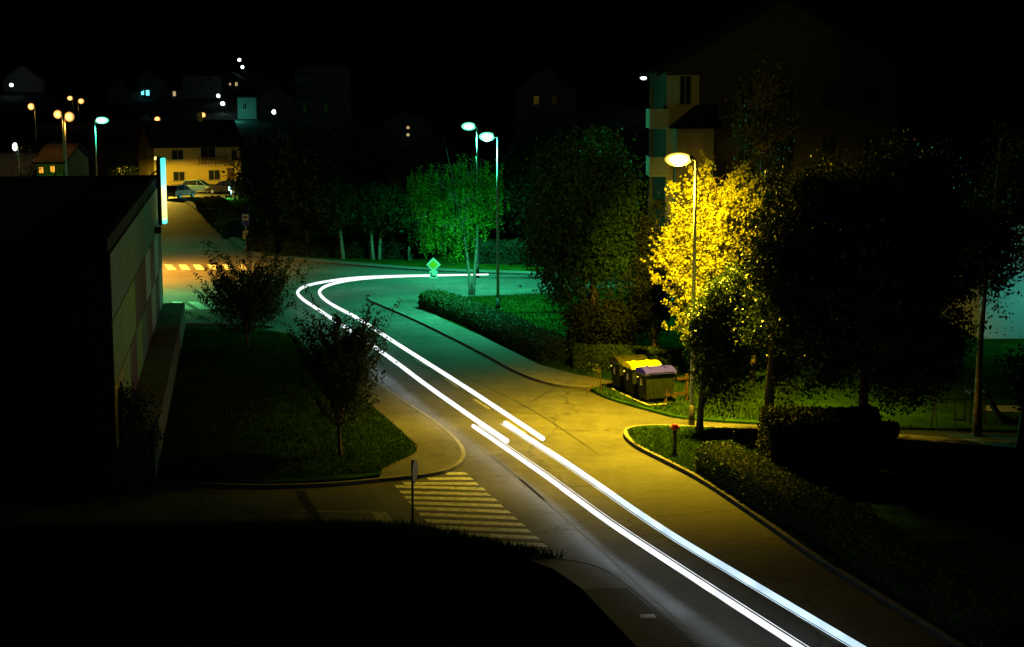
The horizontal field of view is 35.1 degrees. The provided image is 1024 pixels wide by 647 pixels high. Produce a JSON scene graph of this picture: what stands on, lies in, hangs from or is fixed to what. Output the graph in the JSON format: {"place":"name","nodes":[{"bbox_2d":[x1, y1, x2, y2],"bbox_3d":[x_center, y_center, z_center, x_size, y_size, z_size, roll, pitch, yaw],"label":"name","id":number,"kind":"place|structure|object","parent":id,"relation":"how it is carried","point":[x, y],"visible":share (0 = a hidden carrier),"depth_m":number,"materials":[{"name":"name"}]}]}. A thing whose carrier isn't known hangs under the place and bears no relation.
{"place":"outdoors","nodes":[
{"label":"outdoors","id":0,"kind":"place"},
{"bbox_2d":[166,184,244,197],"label":"parking ground","id":1,"kind":"structure","parent":0,"point":[202,194],"depth_m":181.50,"materials":[{"name":"grey asphalt"}]},
{"bbox_2d":[182,179,213,193],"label":"parked car","id":2,"kind":"object","parent":1,"relation":"on","point":[198,185],"visible":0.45,"depth_m":183.06,"materials":[{"name":"silver metal"}]},
{"bbox_2d":[206,180,239,194],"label":"parked car","id":3,"kind":"object","parent":1,"relation":"on","point":[218,187],"visible":0.52,"depth_m":181.68,"materials":[{"name":"paint"}]},
{"bbox_2d":[118,327,417,483],"bbox_3d":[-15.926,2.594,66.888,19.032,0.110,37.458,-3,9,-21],"label":"lawn","id":4,"kind":"structure","parent":0,"point":[301,479],"depth_m":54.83,"materials":[{"name":"green plant"}]},
{"bbox_2d":[113,377,171,470],"bbox_3d":[-12.159,3.377,50.858,2.954,3.411,2.367,0,8,0],"label":"shrub","id":5,"kind":"object","parent":4,"relation":"on","point":[125,404],"visible":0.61,"depth_m":50.70,"materials":[{"name":"green plant"}]},
{"bbox_2d":[185,230,312,348],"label":"plum tree","id":6,"kind":"object","parent":4,"relation":"on","point":[251,300],"visible":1,"depth_m":75.36,"materials":[{"name":"green plant"}]},
{"bbox_2d":[281,270,403,456],"bbox_3d":[-5.656,1.472,53.531,3.657,6.390,4.361,-5,10,-29],"label":"plum tree","id":7,"kind":"object","parent":4,"relation":"on","point":[340,371],"visible":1,"depth_m":53.10,"materials":[{"name":"green plant"}]},
{"bbox_2d":[0,537,636,646],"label":"lawn","id":8,"kind":"structure","parent":0,"point":[300,592],"depth_m":39.29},
{"bbox_2d":[0,515,563,557],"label":"grass","id":9,"kind":"structure","parent":8,"relation":"on","point":[314,528],"depth_m":44.36,"materials":[{"name":"green plant"}]},
{"bbox_2d":[411,460,417,525],"bbox_3d":[-2.720,4.792,44.605,0.110,2.112,0.662,1,9,10],"label":"round sign","id":10,"kind":"object","parent":8,"relation":"on","point":[414,469],"visible":0.99,"depth_m":44.56,"materials":[{"name":"metal"}]},
{"bbox_2d":[266,327,465,481],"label":"pavement","id":11,"kind":"structure","parent":0,"point":[438,448],"depth_m":56.97,"materials":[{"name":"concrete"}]},
{"bbox_2d":[181,197,620,277],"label":"pavement","id":12,"kind":"structure","parent":0,"point":[243,243],"depth_m":111.59,"materials":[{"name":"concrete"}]},
{"bbox_2d":[187,197,647,273],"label":"lawn","id":13,"kind":"structure","parent":0,"point":[420,261],"depth_m":127.19,"materials":[{"name":"green plant"}]},
{"bbox_2d":[195,195,254,237],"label":"hedge","id":14,"kind":"object","parent":13,"relation":"on","point":[224,222],"visible":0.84,"depth_m":139.16,"materials":[{"name":"green plant"}]},
{"bbox_2d":[215,124,296,230],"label":"dark tree","id":15,"kind":"object","parent":13,"relation":"on","point":[257,173],"visible":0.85,"depth_m":122.01,"materials":[{"name":"green plant"}]},
{"bbox_2d":[245,224,289,252],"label":"hedge","id":16,"kind":"object","parent":13,"relation":"on","point":[258,234],"visible":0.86,"depth_m":119.06,"materials":[{"name":"green plant"}]},
{"bbox_2d":[305,175,365,258],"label":"birch tree","id":17,"kind":"object","parent":13,"relation":"on","point":[334,208],"visible":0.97,"depth_m":113.49,"materials":[{"name":"green plant"}]},
{"bbox_2d":[281,235,418,259],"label":"hedge","id":18,"kind":"object","parent":13,"relation":"on","point":[355,247],"visible":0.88,"depth_m":115.39,"materials":[{"name":"green plant"}]},
{"bbox_2d":[317,108,405,237],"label":"dark tree","id":19,"kind":"object","parent":13,"relation":"on","point":[363,155],"visible":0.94,"depth_m":119.57,"materials":[{"name":"green plant"}]},
{"bbox_2d":[349,179,398,259],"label":"birch tree","id":20,"kind":"object","parent":13,"relation":"on","point":[367,222],"visible":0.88,"depth_m":113.28,"materials":[{"name":"green plant"}]},
{"bbox_2d":[368,183,411,259],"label":"birch tree","id":21,"kind":"object","parent":13,"relation":"on","point":[399,196],"visible":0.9,"depth_m":113.10,"materials":[{"name":"green plant"}]},
{"bbox_2d":[390,196,455,259],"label":"birch tree","id":22,"kind":"object","parent":13,"relation":"on","point":[409,229],"visible":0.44,"depth_m":113.05,"materials":[{"name":"green plant"}]},
{"bbox_2d":[383,130,492,251],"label":"dark tree","id":23,"kind":"object","parent":13,"relation":"on","point":[436,158],"visible":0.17,"depth_m":117.34,"materials":[{"name":"green plant"}]},
{"bbox_2d":[474,238,537,264],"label":"hedge","id":24,"kind":"object","parent":13,"relation":"on","point":[487,254],"visible":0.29,"depth_m":111.30,"materials":[{"name":"green plant"}]},
{"bbox_2d":[488,113,566,238],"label":"dark tree","id":25,"kind":"object","parent":13,"relation":"on","point":[512,170],"visible":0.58,"depth_m":113.90,"materials":[{"name":"green plant"}]},
{"bbox_2d":[562,119,648,263],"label":"dark tree","id":26,"kind":"object","parent":13,"relation":"on","point":[632,150],"visible":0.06,"depth_m":110.37,"materials":[{"name":"green plant"}]},
{"bbox_2d":[0,198,951,646],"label":"road","id":27,"kind":"structure","parent":0,"point":[692,586],"depth_m":49.28,"materials":[{"name":"grey asphalt"}]},
{"bbox_2d":[166,184,195,198],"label":"parked car","id":28,"kind":"object","parent":27,"relation":"on","point":[179,191],"visible":0.86,"depth_m":174.59,"materials":[{"name":"grey metal"}]},
{"bbox_2d":[165,265,246,308],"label":"zebra crossing","id":29,"kind":"object","parent":27,"relation":"on","point":[198,305],"visible":0.67,"depth_m":108.92,"materials":[{"name":"white paint"}]},
{"bbox_2d":[299,511,392,523],"bbox_3d":[-4.240,5.621,46.897,4.003,0.002,1.681,7,11,41],"label":"parking marking","id":30,"kind":"object","parent":27,"relation":"on","point":[381,516],"visible":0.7,"depth_m":47.21,"materials":[{"name":"paint"}]},
{"bbox_2d":[163,276,705,629],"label":"tar seam","id":31,"kind":"object","parent":27,"relation":"on","point":[308,505],"visible":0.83,"depth_m":48.32,"materials":[{"name":"black asphalt"}]},
{"bbox_2d":[461,122,478,277],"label":"street lamp","id":32,"kind":"object","parent":27,"relation":"on","point":[468,126],"visible":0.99,"depth_m":103.01,"materials":[{"name":"metal"}]},
{"bbox_2d":[395,472,554,554],"bbox_3d":[-1.407,5.537,47.467,2.628,0.001,9.869,-2,9,-16],"label":"zebra crossing","id":33,"kind":"object","parent":27,"relation":"on","point":[407,485],"visible":0.83,"depth_m":47.88,"materials":[{"name":"white paint"}]},
{"bbox_2d":[368,285,616,389],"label":"kerb","id":34,"kind":"structure","parent":27,"relation":"on","point":[504,365],"depth_m":75.70,"materials":[{"name":"concrete"}]},
{"bbox_2d":[515,554,702,646],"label":"kerb","id":35,"kind":"structure","parent":27,"relation":"on","point":[695,642],"depth_m":39.25,"materials":[{"name":"concrete"}]},
{"bbox_2d":[385,341,840,643],"bbox_3d":[-0.170,3.629,60.249,0.374,0.001,50.562,-3,9,-17],"label":"lane marking","id":36,"kind":"object","parent":27,"relation":"on","point":[717,562],"visible":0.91,"depth_m":45.84,"materials":[{"name":"paint"}]},
{"bbox_2d":[664,153,696,425],"bbox_3d":[6.035,-1.115,58.196,1.235,10.023,0.400,0,8,0],"label":"street lamp","id":37,"kind":"object","parent":27,"relation":"on","point":[678,159],"visible":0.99,"depth_m":57.82,"materials":[{"name":"metal"}]},
{"bbox_2d":[369,285,632,389],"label":"pavement","id":38,"kind":"structure","parent":0,"point":[408,305],"depth_m":78.35,"materials":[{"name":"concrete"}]},
{"bbox_2d":[426,257,440,288],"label":"priority sign","id":39,"kind":"object","parent":38,"relation":"on","point":[433,264],"visible":0.91,"depth_m":94.10,"materials":[{"name":"metal"}]},
{"bbox_2d":[0,0,1023,441],"bbox_3d":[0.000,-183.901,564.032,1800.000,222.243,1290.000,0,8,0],"label":"sky","id":40,"kind":"structure","parent":0,"point":[450,66],"depth_m":388.56,"materials":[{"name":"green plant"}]},
{"bbox_2d":[11,140,43,175],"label":"tree","id":41,"kind":"object","parent":40,"relation":"on","point":[25,156],"visible":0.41,"depth_m":149.24,"materials":[{"name":"green plant"}]},
{"bbox_2d":[0,140,57,175],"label":"house","id":42,"kind":"structure","parent":40,"relation":"on","point":[7,155],"depth_m":159.49,"materials":[{"name":"tile"}]},
{"bbox_2d":[1,64,56,91],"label":"house","id":43,"kind":"structure","parent":40,"relation":"on","point":[28,78],"depth_m":341.33,"materials":[{"name":"tile"}]},
{"bbox_2d":[32,143,92,175],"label":"house","id":44,"kind":"structure","parent":40,"relation":"on","point":[50,155],"depth_m":151.86,"materials":[{"name":"paint"}]},
{"bbox_2d":[63,112,73,175],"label":"street lamp","id":45,"kind":"object","parent":40,"relation":"on","point":[68,116],"visible":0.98,"depth_m":129.99,"materials":[{"name":"metal"}]},
{"bbox_2d":[0,175,184,495],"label":"flat roofed hall","id":46,"kind":"structure","parent":40,"relation":"on","point":[88,320],"depth_m":49.51,"materials":[{"name":"concrete"}]},
{"bbox_2d":[141,157,166,224],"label":"illuminated sign","id":47,"kind":"object","parent":46,"relation":"on","point":[160,171],"visible":1,"depth_m":79.70,"materials":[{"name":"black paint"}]},
{"bbox_2d":[94,117,108,175],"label":"street lamp","id":48,"kind":"object","parent":40,"relation":"on","point":[101,120],"visible":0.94,"depth_m":121.10,"materials":[{"name":"metal"}]},
{"bbox_2d":[109,158,138,174],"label":"bush","id":49,"kind":"object","parent":40,"relation":"on","point":[131,167],"visible":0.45,"depth_m":177.29,"materials":[{"name":"green plant"}]},
{"bbox_2d":[106,76,142,102],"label":"house","id":50,"kind":"structure","parent":40,"relation":"on","point":[124,89],"depth_m":316.94,"materials":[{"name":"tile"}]},
{"bbox_2d":[106,111,153,136],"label":"house","id":51,"kind":"structure","parent":40,"relation":"on","point":[123,123],"depth_m":260.29,"materials":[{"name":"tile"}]},
{"bbox_2d":[135,68,179,98],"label":"house","id":52,"kind":"structure","parent":40,"relation":"on","point":[155,83],"depth_m":326.61,"materials":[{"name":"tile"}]},
{"bbox_2d":[168,88,185,98],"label":"house","id":53,"kind":"structure","parent":40,"relation":"on","point":[177,93],"depth_m":324.77,"materials":[{"name":"tile"}]},
{"bbox_2d":[133,113,244,184],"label":"house","id":54,"kind":"structure","parent":40,"relation":"on","point":[199,148],"depth_m":199.11,"materials":[{"name":"paint"}]},
{"bbox_2d":[200,147,215,161],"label":"window","id":55,"kind":"structure","parent":54,"relation":"in","point":[204,152],"depth_m":199.02,"materials":[{"name":"brown glass"}]},
{"bbox_2d":[180,66,229,98],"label":"house","id":56,"kind":"structure","parent":40,"relation":"on","point":[205,82],"depth_m":326.69,"materials":[{"name":"tile"}]},
{"bbox_2d":[228,72,249,91],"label":"house","id":57,"kind":"structure","parent":40,"relation":"on","point":[238,81],"depth_m":341.42,"materials":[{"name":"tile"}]},
{"bbox_2d":[235,92,262,118],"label":"house","id":58,"kind":"structure","parent":40,"relation":"on","point":[247,104],"depth_m":287.56,"materials":[{"name":"paint"}]},
{"bbox_2d":[256,84,295,121],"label":"house","id":59,"kind":"structure","parent":40,"relation":"on","point":[279,99],"depth_m":282.53,"materials":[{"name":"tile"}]},
{"bbox_2d":[117,323,465,488],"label":"kerb","id":60,"kind":"structure","parent":40,"relation":"on","point":[277,486],"depth_m":50.77,"materials":[{"name":"concrete"}]},
{"bbox_2d":[292,61,358,158],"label":"house","id":61,"kind":"structure","parent":40,"relation":"on","point":[325,92],"depth_m":229.78,"materials":[{"name":"tile"}]},
{"bbox_2d":[181,197,620,277],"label":"kerb","id":62,"kind":"structure","parent":40,"relation":"on","point":[239,245],"depth_m":110.05,"materials":[{"name":"concrete"}]},
{"bbox_2d":[381,109,436,149],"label":"house","id":63,"kind":"structure","parent":40,"relation":"on","point":[407,125],"depth_m":243.36,"materials":[{"name":"tile"}]},
{"bbox_2d":[514,65,578,145],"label":"house","id":64,"kind":"structure","parent":40,"relation":"on","point":[546,93],"depth_m":247.79,"materials":[{"name":"tile"}]},
{"bbox_2d":[639,0,914,313],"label":"apartment house","id":65,"kind":"structure","parent":40,"relation":"on","point":[848,83],"depth_m":87.04,"materials":[{"name":"paint"}]},
{"bbox_2d":[677,75,692,106],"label":"window","id":66,"kind":"structure","parent":65,"relation":"in","point":[685,81],"depth_m":86.97,"materials":[{"name":"black glass"}]},
{"bbox_2d":[677,131,704,161],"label":"window","id":67,"kind":"structure","parent":65,"relation":"in","point":[689,142],"depth_m":85.89,"materials":[{"name":"black glass"}]},
{"bbox_2d":[735,84,752,112],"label":"window","id":68,"kind":"structure","parent":65,"relation":"in","point":[738,89],"depth_m":87.12,"materials":[{"name":"black glass"}]},
{"bbox_2d":[735,135,752,163],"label":"window","id":69,"kind":"structure","parent":65,"relation":"in","point":[740,157],"depth_m":87.59,"materials":[{"name":"black glass"}]},
{"bbox_2d":[778,135,795,163],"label":"window","id":70,"kind":"structure","parent":65,"relation":"in","point":[791,157],"depth_m":87.54,"materials":[{"name":"black glass"}]},
{"bbox_2d":[779,84,795,112],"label":"window","id":71,"kind":"structure","parent":65,"relation":"in","point":[792,96],"depth_m":87.12,"materials":[{"name":"black glass"}]},
{"bbox_2d":[819,84,837,112],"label":"window","id":72,"kind":"structure","parent":65,"relation":"in","point":[828,99],"depth_m":87.12,"materials":[{"name":"black glass"}]},
{"bbox_2d":[819,135,837,163],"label":"window","id":73,"kind":"structure","parent":65,"relation":"in","point":[832,139],"depth_m":87.50,"materials":[{"name":"black glass"}]},
{"bbox_2d":[861,84,879,112],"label":"window","id":74,"kind":"structure","parent":65,"relation":"in","point":[870,96],"depth_m":87.12,"materials":[{"name":"black glass"}]},
{"bbox_2d":[862,135,879,163],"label":"window","id":75,"kind":"structure","parent":65,"relation":"in","point":[866,138],"depth_m":87.48,"materials":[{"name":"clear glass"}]},
{"bbox_2d":[624,424,967,646],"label":"kerb","id":76,"kind":"structure","parent":40,"relation":"on","point":[935,630],"depth_m":43.57,"materials":[{"name":"concrete"}]},
{"bbox_2d":[959,113,1023,435],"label":"mottled birch","id":77,"kind":"object","parent":40,"relation":"on","point":[1005,197],"visible":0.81,"depth_m":56.25,"materials":[{"name":"green plant"}]},
{"bbox_2d":[991,343,1023,447],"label":"tree","id":78,"kind":"object","parent":40,"relation":"on","point":[1019,390],"visible":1,"depth_m":55.28,"materials":[{"name":"green plant"}]},
{"bbox_2d":[519,555,695,646],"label":"pavement","id":79,"kind":"structure","parent":0,"point":[583,575],"depth_m":41.03,"materials":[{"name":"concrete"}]},
{"bbox_2d":[582,588,693,646],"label":"fresh asphalt patch","id":80,"kind":"object","parent":79,"relation":"on","point":[622,608],"visible":1,"depth_m":37.66,"materials":[{"name":"grey asphalt"}]},
{"bbox_2d":[434,287,1023,381],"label":"lawn","id":81,"kind":"structure","parent":0,"point":[992,348],"depth_m":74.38,"materials":[{"name":"green plant"}]},
{"bbox_2d":[406,149,509,294],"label":"weeping birch","id":82,"kind":"object","parent":81,"relation":"on","point":[430,191],"visible":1,"depth_m":94.34,"materials":[{"name":"green plant"}]},
{"bbox_2d":[479,132,499,308],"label":"street lamp","id":83,"kind":"object","parent":81,"relation":"on","point":[486,136],"visible":0.98,"depth_m":87.08,"materials":[{"name":"metal"}]},
{"bbox_2d":[417,289,575,361],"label":"hedge","id":84,"kind":"object","parent":81,"relation":"on","point":[515,333],"visible":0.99,"depth_m":78.74,"materials":[{"name":"green plant"}]},
{"bbox_2d":[505,118,668,344],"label":"broad tree","id":85,"kind":"object","parent":81,"relation":"on","point":[581,233],"visible":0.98,"depth_m":71.70,"materials":[{"name":"green plant"}]},
{"bbox_2d":[558,280,657,346],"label":"bush","id":86,"kind":"object","parent":81,"relation":"on","point":[604,324],"visible":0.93,"depth_m":71.70,"materials":[{"name":"green plant"}]},
{"bbox_2d":[572,343,683,372],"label":"hedge","id":87,"kind":"object","parent":81,"relation":"on","point":[592,354],"visible":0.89,"depth_m":70.24,"materials":[{"name":"green plant"}]},
{"bbox_2d":[618,190,680,346],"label":"dark tree","id":88,"kind":"object","parent":81,"relation":"on","point":[647,296],"visible":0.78,"depth_m":70.95,"materials":[{"name":"green plant"}]},
{"bbox_2d":[927,194,1023,338],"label":"plinth building","id":89,"kind":"structure","parent":81,"relation":"on","point":[1002,326],"depth_m":78.83,"materials":[{"name":"concrete"}]},
{"bbox_2d":[590,381,1021,432],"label":"lawn","id":90,"kind":"structure","parent":0,"point":[915,420],"depth_m":62.48,"materials":[{"name":"green plant"}]},
{"bbox_2d":[617,387,675,403],"bbox_3d":[5.220,2.791,65.366,1.730,0.100,5.231,-3,9,-20],"label":"container pad","id":91,"kind":"object","parent":90,"relation":"on","point":[646,399],"visible":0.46,"depth_m":63.68,"materials":[{"name":"concrete"}]},
{"bbox_2d":[608,354,647,391],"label":"waste container","id":92,"kind":"object","parent":91,"relation":"on","point":[616,362],"visible":0.46,"depth_m":65.28,"materials":[{"name":"brown plastic"}]},
{"bbox_2d":[621,359,661,396],"bbox_3d":[5.182,2.205,64.366,1.440,1.455,1.100,-3,9,-20],"label":"waste container","id":93,"kind":"object","parent":91,"relation":"on","point":[630,376],"visible":0.43,"depth_m":64.02,"materials":[{"name":"yellow plastic"}]},
{"bbox_2d":[635,365,676,402],"bbox_3d":[5.624,2.385,63.158,1.440,1.455,1.100,-3,9,-20],"label":"waste container","id":94,"kind":"object","parent":91,"relation":"on","point":[654,382],"visible":0.96,"depth_m":62.80,"materials":[{"name":"green plastic"}]},
{"bbox_2d":[664,374,688,402],"bbox_3d":[6.414,2.551,63.183,1.150,1.100,0.110,-5,10,-30],"label":"fence frame","id":95,"kind":"object","parent":90,"relation":"on","point":[686,378],"visible":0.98,"depth_m":63.25,"materials":[{"name":"brown wood"}]},
{"bbox_2d":[640,149,769,389],"bbox_3d":[7.828,-1.967,64.505,4.485,9.954,3.670,6,10,33],"label":"autumn maple","id":96,"kind":"object","parent":90,"relation":"on","point":[715,229],"visible":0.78,"depth_m":63.91,"materials":[{"name":"yellow plant"}]},
{"bbox_2d":[717,33,812,382],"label":"tall birch","id":97,"kind":"object","parent":90,"relation":"on","point":[766,137],"visible":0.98,"depth_m":65.30,"materials":[{"name":"green plant"}]},
{"bbox_2d":[930,398,986,430],"bbox_3d":[16.143,3.260,58.382,1.900,1.129,0.841,0,8,0],"label":"swing frame","id":98,"kind":"object","parent":90,"relation":"on","point":[984,403],"visible":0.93,"depth_m":58.29,"materials":[{"name":"paint"}]},
{"bbox_2d":[964,380,1015,424],"bbox_3d":[17.562,2.923,59.382,1.728,1.625,0.712,0,8,0],"label":"playground slide","id":99,"kind":"object","parent":90,"relation":"on","point":[995,409],"visible":0.84,"depth_m":59.13,"materials":[{"name":"plastic"}]},
{"bbox_2d":[624,425,1023,646],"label":"lawn","id":100,"kind":"structure","parent":0,"point":[963,504],"depth_m":47.78,"materials":[{"name":"green plant"}]},
{"bbox_2d":[676,255,764,433],"bbox_3d":[7.506,0.845,57.277,3.498,6.534,2.844,0,8,0],"label":"linden tree","id":101,"kind":"object","parent":100,"relation":"on","point":[718,304],"visible":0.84,"depth_m":56.89,"materials":[{"name":"green plant"}]},
{"bbox_2d":[711,141,897,407],"bbox_3d":[10.135,-0.942,55.329,6.626,10.634,5.336,0,8,0],"label":"dark linden","id":102,"kind":"object","parent":100,"relation":"on","point":[797,245],"visible":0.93,"depth_m":54.28,"materials":[{"name":"green plant"}]},
{"bbox_2d":[756,403,885,485],"bbox_3d":[9.688,3.793,51.050,3.741,2.568,2.803,0,8,0],"label":"hedge","id":103,"kind":"object","parent":100,"relation":"on","point":[820,445],"visible":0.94,"depth_m":49.96,"materials":[{"name":"green plant"}]},
{"bbox_2d":[692,440,1023,646],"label":"hedge","id":104,"kind":"object","parent":100,"relation":"on","point":[945,591],"visible":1,"depth_m":41.11,"materials":[{"name":"green plant"}]},
{"bbox_2d":[880,420,899,455],"bbox_3d":[12.696,3.884,54.637,0.791,1.257,1.223,2,9,12],"label":"bush","id":105,"kind":"object","parent":100,"relation":"on","point":[890,433],"visible":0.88,"depth_m":54.21,"materials":[{"name":"green plant"}]},
{"bbox_2d":[792,126,1006,430],"bbox_3d":[13.208,-1.124,54.774,5.958,11.160,6.037,-5,10,-32],"label":"dark linden","id":106,"kind":"object","parent":100,"relation":"on","point":[919,228],"visible":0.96,"depth_m":53.09,"materials":[{"name":"green plant"}]},
{"bbox_2d":[897,434,1015,447],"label":"path","id":107,"kind":"structure","parent":0,"point":[962,440],"depth_m":56.95,"materials":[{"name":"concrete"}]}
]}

